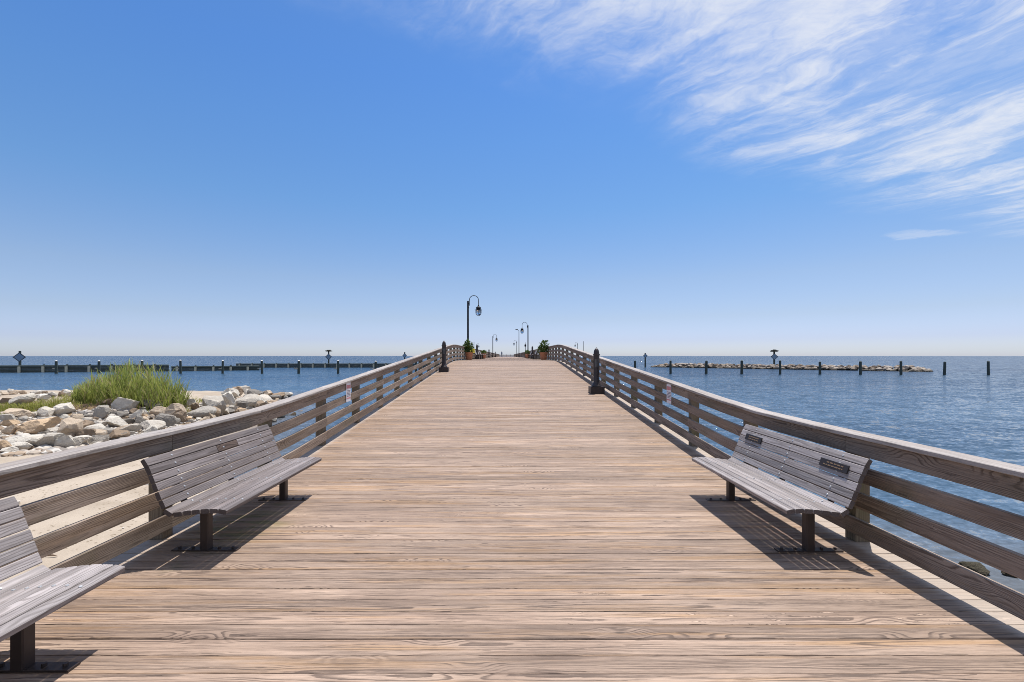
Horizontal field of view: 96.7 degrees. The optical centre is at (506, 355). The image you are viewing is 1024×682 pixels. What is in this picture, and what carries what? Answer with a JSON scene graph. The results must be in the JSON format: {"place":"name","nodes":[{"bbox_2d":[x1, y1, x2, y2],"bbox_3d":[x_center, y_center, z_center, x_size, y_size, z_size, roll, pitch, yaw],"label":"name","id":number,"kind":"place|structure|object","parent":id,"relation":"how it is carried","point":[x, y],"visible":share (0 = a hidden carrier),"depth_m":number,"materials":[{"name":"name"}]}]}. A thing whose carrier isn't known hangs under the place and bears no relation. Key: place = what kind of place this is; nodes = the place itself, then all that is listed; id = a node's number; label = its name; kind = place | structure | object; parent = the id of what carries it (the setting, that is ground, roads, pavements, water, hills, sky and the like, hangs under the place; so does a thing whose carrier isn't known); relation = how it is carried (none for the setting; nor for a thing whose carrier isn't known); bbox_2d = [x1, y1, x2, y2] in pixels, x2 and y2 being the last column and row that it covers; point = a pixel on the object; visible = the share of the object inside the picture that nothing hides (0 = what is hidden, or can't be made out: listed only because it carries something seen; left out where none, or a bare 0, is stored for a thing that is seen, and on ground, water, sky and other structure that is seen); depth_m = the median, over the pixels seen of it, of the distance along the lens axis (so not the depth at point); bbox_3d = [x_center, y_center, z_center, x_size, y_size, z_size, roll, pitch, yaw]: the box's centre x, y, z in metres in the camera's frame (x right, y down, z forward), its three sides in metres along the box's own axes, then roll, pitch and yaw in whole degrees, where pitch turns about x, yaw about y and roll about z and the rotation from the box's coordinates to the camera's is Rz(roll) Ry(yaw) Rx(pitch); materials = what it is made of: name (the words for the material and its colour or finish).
{"place":"outdoors","nodes":[
{"label":"outdoors","id":0,"kind":"place"},
{"bbox_2d":[0,390,281,582],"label":"sand beach","id":1,"kind":"structure","parent":0,"point":[53,523],"depth_m":8.97,"materials":[{"name":"beige sand"}]},
{"bbox_2d":[0,440,11,452],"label":"boulder","id":2,"kind":"object","parent":1,"relation":"on","point":[4,443],"visible":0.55,"depth_m":12.37,"materials":[{"name":"stone"}]},
{"bbox_2d":[0,398,11,403],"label":"boulder","id":3,"kind":"object","parent":1,"relation":"on","point":[5,400],"visible":0.52,"depth_m":20.83,"materials":[{"name":"stone"}]},
{"bbox_2d":[0,414,15,419],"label":"boulder","id":4,"kind":"object","parent":1,"relation":"on","point":[7,416],"visible":0.69,"depth_m":16.95,"materials":[{"name":"stone"}]},
{"bbox_2d":[1,425,17,434],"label":"boulder","id":5,"kind":"object","parent":1,"relation":"on","point":[10,429],"visible":0.76,"depth_m":14.87,"materials":[{"name":"stone"}]},
{"bbox_2d":[0,446,18,451],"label":"boulder","id":6,"kind":"object","parent":1,"relation":"on","point":[11,449],"visible":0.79,"depth_m":12.31,"materials":[{"name":"stone"}]},
{"bbox_2d":[0,419,20,426],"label":"boulder","id":7,"kind":"object","parent":1,"relation":"on","point":[7,423],"visible":0.69,"depth_m":15.97,"materials":[{"name":"stone"}]},
{"bbox_2d":[9,390,19,394],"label":"boulder","id":8,"kind":"object","parent":1,"relation":"on","point":[13,392],"visible":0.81,"depth_m":27.79,"materials":[{"name":"stone"}]},
{"bbox_2d":[3,408,34,417],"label":"boulder","id":9,"kind":"object","parent":1,"relation":"on","point":[16,412],"visible":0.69,"depth_m":17.68,"materials":[{"name":"stone"}]},
{"bbox_2d":[10,441,32,449],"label":"boulder","id":10,"kind":"object","parent":1,"relation":"on","point":[23,445],"visible":0.67,"depth_m":12.79,"materials":[{"name":"stone"}]},
{"bbox_2d":[8,393,35,404],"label":"boulder","id":11,"kind":"object","parent":1,"relation":"on","point":[30,397],"visible":0.77,"depth_m":20.27,"materials":[{"name":"stone"}]},
{"bbox_2d":[17,416,28,421],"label":"boulder","id":12,"kind":"object","parent":1,"relation":"on","point":[24,418],"visible":0.72,"depth_m":17.10,"materials":[{"name":"stone"}]},
{"bbox_2d":[5,434,42,444],"bbox_3d":[-14.163,2.506,13.415,0.890,0.359,0.586,5,0,-21],"label":"boulder","id":13,"kind":"object","parent":1,"relation":"on","point":[32,439],"visible":0.57,"depth_m":13.26,"materials":[{"name":"stone"}]},
{"bbox_2d":[14,417,62,434],"bbox_3d":[-15.784,2.386,15.274,1.201,0.541,1.292,-11,10,-25],"label":"boulder","id":14,"kind":"object","parent":1,"relation":"on","point":[32,427],"visible":0.83,"depth_m":14.97,"materials":[{"name":"stone"}]},
{"bbox_2d":[37,393,50,399],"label":"boulder","id":15,"kind":"object","parent":1,"relation":"on","point":[43,396],"visible":0.88,"depth_m":24.24,"materials":[{"name":"stone"}]},
{"bbox_2d":[37,406,55,416],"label":"boulder","id":16,"kind":"object","parent":1,"relation":"on","point":[45,411],"visible":0.82,"depth_m":18.00,"materials":[{"name":"stone"}]},
{"bbox_2d":[35,433,65,446],"bbox_3d":[-13.650,2.514,13.546,0.680,0.462,0.603,-2,4,-18],"label":"boulder","id":17,"kind":"object","parent":1,"relation":"on","point":[48,438],"visible":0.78,"depth_m":13.37,"materials":[{"name":"stone"}]},
{"bbox_2d":[45,427,58,432],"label":"boulder","id":18,"kind":"object","parent":1,"relation":"on","point":[49,430],"visible":0.32,"depth_m":15.02,"materials":[{"name":"stone"}]},
{"bbox_2d":[53,402,75,413],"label":"boulder","id":19,"kind":"object","parent":1,"relation":"on","point":[64,408],"visible":0.7,"depth_m":18.61,"materials":[{"name":"stone"}]},
{"bbox_2d":[54,435,75,447],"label":"boulder","id":20,"kind":"object","parent":1,"relation":"on","point":[67,441],"visible":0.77,"depth_m":13.45,"materials":[{"name":"stone"}]},
{"bbox_2d":[57,417,82,434],"bbox_3d":[-14.176,2.394,14.747,0.784,0.740,0.607,11,-3,21],"label":"boulder","id":21,"kind":"object","parent":1,"relation":"on","point":[71,425],"visible":0.67,"depth_m":14.61,"materials":[{"name":"stone"}]},
{"bbox_2d":[72,438,81,445],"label":"boulder","id":22,"kind":"object","parent":1,"relation":"on","point":[78,441],"visible":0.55,"depth_m":13.59,"materials":[{"name":"stone"}]},
{"bbox_2d":[70,414,83,418],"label":"boulder","id":23,"kind":"object","parent":1,"relation":"on","point":[78,416],"visible":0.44,"depth_m":17.70,"materials":[{"name":"stone"}]},
{"bbox_2d":[74,435,91,442],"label":"boulder","id":24,"kind":"object","parent":1,"relation":"on","point":[84,438],"visible":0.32,"depth_m":13.97,"materials":[{"name":"stone"}]},
{"bbox_2d":[76,429,96,435],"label":"boulder","id":25,"kind":"object","parent":1,"relation":"on","point":[90,432],"visible":0.48,"depth_m":14.58,"materials":[{"name":"stone"}]},
{"bbox_2d":[83,420,94,427],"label":"boulder","id":26,"kind":"object","parent":1,"relation":"on","point":[87,423],"visible":0.38,"depth_m":15.86,"materials":[{"name":"stone"}]},
{"bbox_2d":[83,423,105,428],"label":"boulder","id":27,"kind":"object","parent":1,"relation":"on","point":[98,426],"visible":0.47,"depth_m":15.60,"materials":[{"name":"stone"}]},
{"bbox_2d":[87,429,107,435],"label":"boulder","id":28,"kind":"object","parent":1,"relation":"on","point":[101,432],"visible":0.32,"depth_m":14.86,"materials":[{"name":"stone"}]},
{"bbox_2d":[87,434,108,443],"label":"boulder","id":29,"kind":"object","parent":1,"relation":"on","point":[97,438],"visible":0.62,"depth_m":14.34,"materials":[{"name":"stone"}]},
{"bbox_2d":[0,393,201,414],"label":"grass","id":30,"kind":"structure","parent":1,"relation":"on","point":[50,403],"depth_m":19.31,"materials":[{"name":"plant"}]},
{"bbox_2d":[94,420,107,425],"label":"boulder","id":31,"kind":"object","parent":1,"relation":"on","point":[104,423],"visible":0.46,"depth_m":16.72,"materials":[{"name":"stone"}]},
{"bbox_2d":[93,405,110,418],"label":"boulder","id":32,"kind":"object","parent":1,"relation":"on","point":[101,411],"visible":0.84,"depth_m":18.54,"materials":[{"name":"stone"}]},
{"bbox_2d":[101,399,114,404],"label":"boulder","id":33,"kind":"object","parent":1,"relation":"on","point":[109,402],"visible":0.46,"depth_m":19.61,"materials":[{"name":"stone"}]},
{"bbox_2d":[103,428,113,433],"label":"boulder","id":34,"kind":"object","parent":1,"relation":"on","point":[109,430],"visible":0.3,"depth_m":15.34,"materials":[{"name":"stone"}]},
{"bbox_2d":[106,416,127,426],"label":"boulder","id":35,"kind":"object","parent":1,"relation":"on","point":[117,421],"visible":0.84,"depth_m":17.10,"materials":[{"name":"stone"}]},
{"bbox_2d":[109,430,129,438],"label":"boulder","id":36,"kind":"object","parent":1,"relation":"on","point":[114,433],"visible":0.73,"depth_m":15.24,"materials":[{"name":"stone"}]},
{"bbox_2d":[116,411,128,417],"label":"boulder","id":37,"kind":"object","parent":1,"relation":"on","point":[121,414],"visible":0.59,"depth_m":18.57,"materials":[{"name":"stone"}]},
{"bbox_2d":[111,397,139,410],"bbox_3d":[-16.154,2.100,19.383,1.001,0.656,0.849,10,-3,11],"label":"boulder","id":38,"kind":"object","parent":1,"relation":"on","point":[118,403],"visible":0.76,"depth_m":19.09,"materials":[{"name":"stone"}]},
{"bbox_2d":[123,418,134,423],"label":"boulder","id":39,"kind":"object","parent":1,"relation":"on","point":[130,421],"visible":0.53,"depth_m":17.66,"materials":[{"name":"stone"}]},
{"bbox_2d":[120,424,141,431],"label":"boulder","id":40,"kind":"object","parent":1,"relation":"on","point":[134,427],"visible":0.77,"depth_m":16.43,"materials":[{"name":"stone"}]},
{"bbox_2d":[67,358,195,410],"bbox_3d":[-17.715,1.260,21.265,7.407,2.545,4.030,0,0,34],"label":"reed clump","id":41,"kind":"object","parent":1,"relation":"on","point":[140,387],"visible":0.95,"depth_m":20.09,"materials":[{"name":"green plant"}]},
{"bbox_2d":[129,408,139,413],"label":"boulder","id":42,"kind":"object","parent":1,"relation":"on","point":[132,410],"visible":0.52,"depth_m":18.87,"materials":[{"name":"stone"}]},
{"bbox_2d":[128,409,144,418],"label":"boulder","id":43,"kind":"object","parent":1,"relation":"on","point":[140,412],"visible":0.56,"depth_m":18.68,"materials":[{"name":"stone"}]},
{"bbox_2d":[0,396,274,528],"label":"pebbles","id":44,"kind":"object","parent":1,"relation":"on","point":[45,449],"visible":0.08,"depth_m":14.25,"materials":[{"name":"stone"}]},
{"bbox_2d":[135,415,144,423],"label":"boulder","id":45,"kind":"object","parent":1,"relation":"on","point":[139,419],"visible":0.5,"depth_m":17.67,"materials":[{"name":"stone"}]},
{"bbox_2d":[140,399,162,408],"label":"boulder","id":46,"kind":"object","parent":1,"relation":"on","point":[147,403],"visible":0.4,"depth_m":19.75,"materials":[{"name":"stone"}]},
{"bbox_2d":[145,425,157,432],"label":"boulder","id":47,"kind":"object","parent":1,"relation":"on","point":[151,428],"visible":0.59,"depth_m":16.50,"materials":[{"name":"stone"}]},
{"bbox_2d":[140,420,165,429],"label":"boulder","id":48,"kind":"object","parent":1,"relation":"on","point":[159,424],"visible":0.69,"depth_m":17.24,"materials":[{"name":"stone"}]},
{"bbox_2d":[149,406,165,415],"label":"boulder","id":49,"kind":"object","parent":1,"relation":"on","point":[157,410],"visible":0.57,"depth_m":19.03,"materials":[{"name":"stone"}]},
{"bbox_2d":[154,413,175,426],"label":"boulder","id":50,"kind":"object","parent":1,"relation":"on","point":[169,419],"visible":0.58,"depth_m":18.22,"materials":[{"name":"stone"}]},
{"bbox_2d":[164,403,186,414],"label":"boulder","id":51,"kind":"object","parent":1,"relation":"on","point":[171,409],"visible":0.61,"depth_m":19.09,"materials":[{"name":"stone"}]},
{"bbox_2d":[172,410,186,421],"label":"boulder","id":52,"kind":"object","parent":1,"relation":"on","point":[182,415],"visible":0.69,"depth_m":18.83,"materials":[{"name":"stone"}]},
{"bbox_2d":[182,399,195,407],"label":"boulder","id":53,"kind":"object","parent":1,"relation":"on","point":[190,402],"visible":0.42,"depth_m":21.61,"materials":[{"name":"stone"}]},
{"bbox_2d":[190,402,199,409],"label":"boulder","id":54,"kind":"object","parent":1,"relation":"on","point":[194,406],"visible":0.62,"depth_m":21.21,"materials":[{"name":"stone"}]},
{"bbox_2d":[186,406,216,417],"bbox_3d":[-13.524,2.509,20.120,1.200,0.507,0.932,-5,7,-14],"label":"boulder","id":55,"kind":"object","parent":1,"relation":"on","point":[203,411],"visible":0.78,"depth_m":19.87,"materials":[{"name":"stone"}]},
{"bbox_2d":[202,395,225,414],"bbox_3d":[-13.594,2.345,21.056,0.971,0.985,0.848,10,2,-11],"label":"boulder","id":56,"kind":"object","parent":1,"relation":"on","point":[215,401],"visible":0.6,"depth_m":20.94,"materials":[{"name":"stone"}]},
{"bbox_2d":[214,406,220,416],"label":"boulder","id":57,"kind":"object","parent":1,"relation":"on","point":[218,413],"visible":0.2,"depth_m":20.53,"materials":[{"name":"stone"}]},
{"bbox_2d":[222,391,235,405],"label":"boulder","id":58,"kind":"object","parent":1,"relation":"on","point":[228,398],"visible":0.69,"depth_m":25.27,"materials":[{"name":"stone"}]},
{"bbox_2d":[221,388,239,397],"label":"boulder","id":59,"kind":"object","parent":1,"relation":"on","point":[235,392],"visible":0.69,"depth_m":29.83,"materials":[{"name":"stone"}]},
{"bbox_2d":[233,386,243,395],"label":"boulder","id":60,"kind":"object","parent":1,"relation":"on","point":[239,389],"visible":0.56,"depth_m":32.61,"materials":[{"name":"stone"}]},
{"bbox_2d":[237,402,248,407],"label":"boulder","id":61,"kind":"object","parent":1,"relation":"on","point":[243,405],"visible":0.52,"depth_m":24.94,"materials":[{"name":"stone"}]},
{"bbox_2d":[235,394,261,406],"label":"boulder","id":62,"kind":"object","parent":1,"relation":"on","point":[252,399],"visible":0.66,"depth_m":26.52,"materials":[{"name":"stone"}]},
{"bbox_2d":[247,389,263,394],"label":"boulder","id":63,"kind":"object","parent":1,"relation":"on","point":[253,391],"visible":0.61,"depth_m":31.70,"materials":[{"name":"stone"}]},
{"bbox_2d":[255,400,266,407],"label":"boulder","id":64,"kind":"object","parent":1,"relation":"on","point":[260,403],"visible":0.58,"depth_m":25.97,"materials":[{"name":"stone"}]},
{"bbox_2d":[259,394,272,400],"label":"boulder","id":65,"kind":"object","parent":1,"relation":"on","point":[265,397],"visible":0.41,"depth_m":28.62,"materials":[{"name":"stone"}]},
{"bbox_2d":[263,390,272,394],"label":"boulder","id":66,"kind":"object","parent":1,"relation":"on","point":[267,392],"visible":0.55,"depth_m":32.72,"materials":[{"name":"stone"}]},
{"bbox_2d":[269,395,281,398],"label":"boulder","id":67,"kind":"object","parent":1,"relation":"on","point":[275,396],"visible":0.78,"depth_m":32.09,"materials":[{"name":"stone"}]},
{"bbox_2d":[0,357,1023,681],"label":"boardwalk","id":68,"kind":"structure","parent":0,"point":[508,519],"depth_m":3.55,"materials":[{"name":"brown wood"}]},
{"bbox_2d":[0,496,124,671],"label":"slatted bench","id":69,"kind":"object","parent":68,"relation":"on","point":[29,599],"visible":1,"depth_m":2.57,"materials":[{"name":"grey wood"}]},
{"bbox_2d":[140,424,321,550],"bbox_3d":[-2.715,1.308,4.810,0.720,0.882,1.978,0,0,0],"label":"slatted bench","id":70,"kind":"object","parent":68,"relation":"on","point":[232,493],"visible":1,"depth_m":4.42,"materials":[{"name":"grey wood"}]},
{"bbox_2d":[0,344,499,569],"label":"pier railing","id":71,"kind":"object","parent":68,"relation":"on","point":[24,475],"visible":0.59,"depth_m":4.07,"materials":[{"name":"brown wood"}]},
{"bbox_2d":[346,382,350,401],"bbox_3d":[-3.227,0.734,9.280,0.008,0.385,0.250,0,0,0],"label":"warning notice","id":72,"kind":"object","parent":71,"relation":"attached to","point":[348,391],"visible":1,"depth_m":9.28,"materials":[{"name":"white plastic"}]},
{"bbox_2d":[439,341,448,371],"bbox_3d":[-2.920,0.016,21.200,0.440,1.470,0.440,0,0,0],"label":"bollard light","id":73,"kind":"object","parent":68,"relation":"on","point":[443,368],"visible":0.99,"depth_m":21.11,"materials":[{"name":"metal"}]},
{"bbox_2d":[462,339,474,359],"bbox_3d":[-2.947,-0.526,35.128,1.092,1.658,1.004,0,0,0],"label":"planter","id":74,"kind":"object","parent":68,"relation":"on","point":[469,347],"visible":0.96,"depth_m":34.93,"materials":[{"name":"ceramic"}]},
{"bbox_2d":[467,295,481,351],"bbox_3d":[-2.545,-2.249,36.000,1.230,5.105,0.591,0,0,0],"label":"lamp post","id":75,"kind":"object","parent":68,"relation":"on","point":[478,311],"visible":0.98,"depth_m":35.94,"materials":[{"name":"black metal"}]},
{"bbox_2d":[520,322,528,349],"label":"lamp post","id":76,"kind":"object","parent":68,"relation":"on","point":[521,331],"visible":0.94,"depth_m":64.48,"materials":[{"name":"black metal"}]},
{"bbox_2d":[537,340,549,359],"bbox_3d":[2.925,-0.503,35.515,1.261,1.611,0.957,0,0,0],"label":"planter","id":77,"kind":"object","parent":68,"relation":"on","point":[542,349],"visible":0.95,"depth_m":35.35,"materials":[{"name":"ceramic"}]},
{"bbox_2d":[588,347,604,393],"bbox_3d":[2.860,0.463,14.500,0.440,1.470,0.440,0,0,0],"label":"bollard light","id":78,"kind":"object","parent":68,"relation":"on","point":[595,387],"visible":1,"depth_m":14.41,"materials":[{"name":"metal"}]},
{"bbox_2d":[514,345,1023,619],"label":"pier railing","id":79,"kind":"object","parent":68,"relation":"on","point":[1001,478],"visible":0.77,"depth_m":3.79,"materials":[{"name":"brown wood"}]},
{"bbox_2d":[667,384,670,403],"bbox_3d":[3.227,0.750,9.050,0.008,0.385,0.250,0,0,0],"label":"warning notice","id":80,"kind":"object","parent":79,"relation":"attached to","point":[669,393],"visible":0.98,"depth_m":9.01,"materials":[{"name":"white plastic"}]},
{"bbox_2d":[692,424,872,551],"bbox_3d":[2.715,1.308,4.810,0.720,0.883,1.976,0,0,0],"label":"slatted bench","id":81,"kind":"object","parent":68,"relation":"on","point":[782,495],"visible":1,"depth_m":4.42,"materials":[{"name":"grey wood"}]},
{"bbox_2d":[0,356,1023,593],"bbox_3d":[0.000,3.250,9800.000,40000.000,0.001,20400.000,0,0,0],"label":"bay water","id":82,"kind":"structure","parent":0,"point":[967,405],"depth_m":41.59,"materials":[{"name":"blue liquid"}]},
{"bbox_2d":[13,351,25,364],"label":"diamond marker","id":83,"kind":"object","parent":82,"relation":"in","point":[19,357],"visible":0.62,"depth_m":94.76,"materials":[{"name":"blue metal"}]},
{"bbox_2d":[52,360,57,373],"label":"mooring piling","id":84,"kind":"object","parent":82,"relation":"in","point":[56,367],"visible":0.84,"depth_m":83.88,"materials":[{"name":"black wood"}]},
{"bbox_2d":[0,364,168,372],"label":"timber breakwater","id":85,"kind":"object","parent":82,"relation":"in","point":[19,368],"visible":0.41,"depth_m":91.43,"materials":[{"name":"brown wood"}]},
{"bbox_2d":[95,360,100,373],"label":"mooring piling","id":86,"kind":"object","parent":82,"relation":"in","point":[98,366],"visible":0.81,"depth_m":83.77,"materials":[{"name":"black wood"}]},
{"bbox_2d":[176,360,181,373],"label":"mooring piling","id":87,"kind":"object","parent":82,"relation":"in","point":[180,367],"visible":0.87,"depth_m":83.45,"materials":[{"name":"black wood"}]},
{"bbox_2d":[171,365,258,370],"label":"timber breakwater","id":88,"kind":"object","parent":82,"relation":"in","point":[207,368],"visible":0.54,"depth_m":100.14,"materials":[{"name":"brown wood"}]},
{"bbox_2d":[219,360,223,373],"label":"mooring piling","id":89,"kind":"object","parent":82,"relation":"in","point":[222,370],"visible":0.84,"depth_m":83.34,"materials":[{"name":"wood"}]},
{"bbox_2d":[294,360,299,373],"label":"mooring piling","id":90,"kind":"object","parent":82,"relation":"in","point":[298,368],"visible":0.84,"depth_m":83.11,"materials":[{"name":"wood"}]},
{"bbox_2d":[325,350,331,365],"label":"diamond marker","id":91,"kind":"object","parent":82,"relation":"in","point":[328,356],"visible":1,"depth_m":134.70,"materials":[{"name":"metal"}]},
{"bbox_2d":[236,363,439,367],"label":"timber breakwater","id":92,"kind":"object","parent":82,"relation":"in","point":[270,365],"visible":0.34,"depth_m":127.25,"materials":[{"name":"black wood"}]},
{"bbox_2d":[669,360,671,373],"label":"mooring piling","id":93,"kind":"object","parent":82,"relation":"in","point":[670,366],"visible":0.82,"depth_m":83.19,"materials":[{"name":"wood"}]},
{"bbox_2d":[705,361,707,373],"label":"mooring piling","id":94,"kind":"object","parent":82,"relation":"in","point":[706,367],"visible":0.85,"depth_m":82.43,"materials":[{"name":"wood"}]},
{"bbox_2d":[740,360,742,373],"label":"mooring piling","id":95,"kind":"object","parent":82,"relation":"in","point":[741,366],"visible":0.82,"depth_m":81.77,"materials":[{"name":"wood"}]},
{"bbox_2d":[651,363,932,371],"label":"rubble breakwater","id":96,"kind":"object","parent":82,"relation":"in","point":[909,368],"visible":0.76,"depth_m":108.03,"materials":[{"name":"stone"}]},
{"bbox_2d":[770,349,777,363],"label":"diamond marker","id":97,"kind":"object","parent":96,"relation":"on","point":[774,356],"visible":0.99,"depth_m":114.78,"materials":[{"name":"blue metal"}]},
{"bbox_2d":[859,361,861,374],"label":"mooring piling","id":98,"kind":"object","parent":82,"relation":"in","point":[860,367],"visible":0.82,"depth_m":79.52,"materials":[{"name":"brown wood"}]},
{"bbox_2d":[899,361,901,374],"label":"mooring piling","id":99,"kind":"object","parent":82,"relation":"in","point":[900,368],"visible":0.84,"depth_m":78.78,"materials":[{"name":"wood"}]},
{"bbox_2d":[943,362,945,374],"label":"mooring piling","id":100,"kind":"object","parent":82,"relation":"in","point":[944,368],"visible":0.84,"depth_m":77.90,"materials":[{"name":"wood"}]},
{"bbox_2d":[958,561,989,575],"bbox_3d":[7.036,3.239,6.869,0.370,0.260,0.283,0,0,19],"label":"boulder","id":101,"kind":"object","parent":82,"relation":"on","point":[979,568],"visible":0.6,"depth_m":6.81,"materials":[{"name":"stone"}]},
{"bbox_2d":[987,361,989,374],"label":"mooring piling","id":102,"kind":"object","parent":82,"relation":"in","point":[988,367],"visible":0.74,"depth_m":77.08,"materials":[{"name":"brown wood"}]},
{"bbox_2d":[0,0,1023,355],"label":"sky","id":103,"kind":"structure","parent":0,"point":[178,177],"materials":[{"name":"blue"}]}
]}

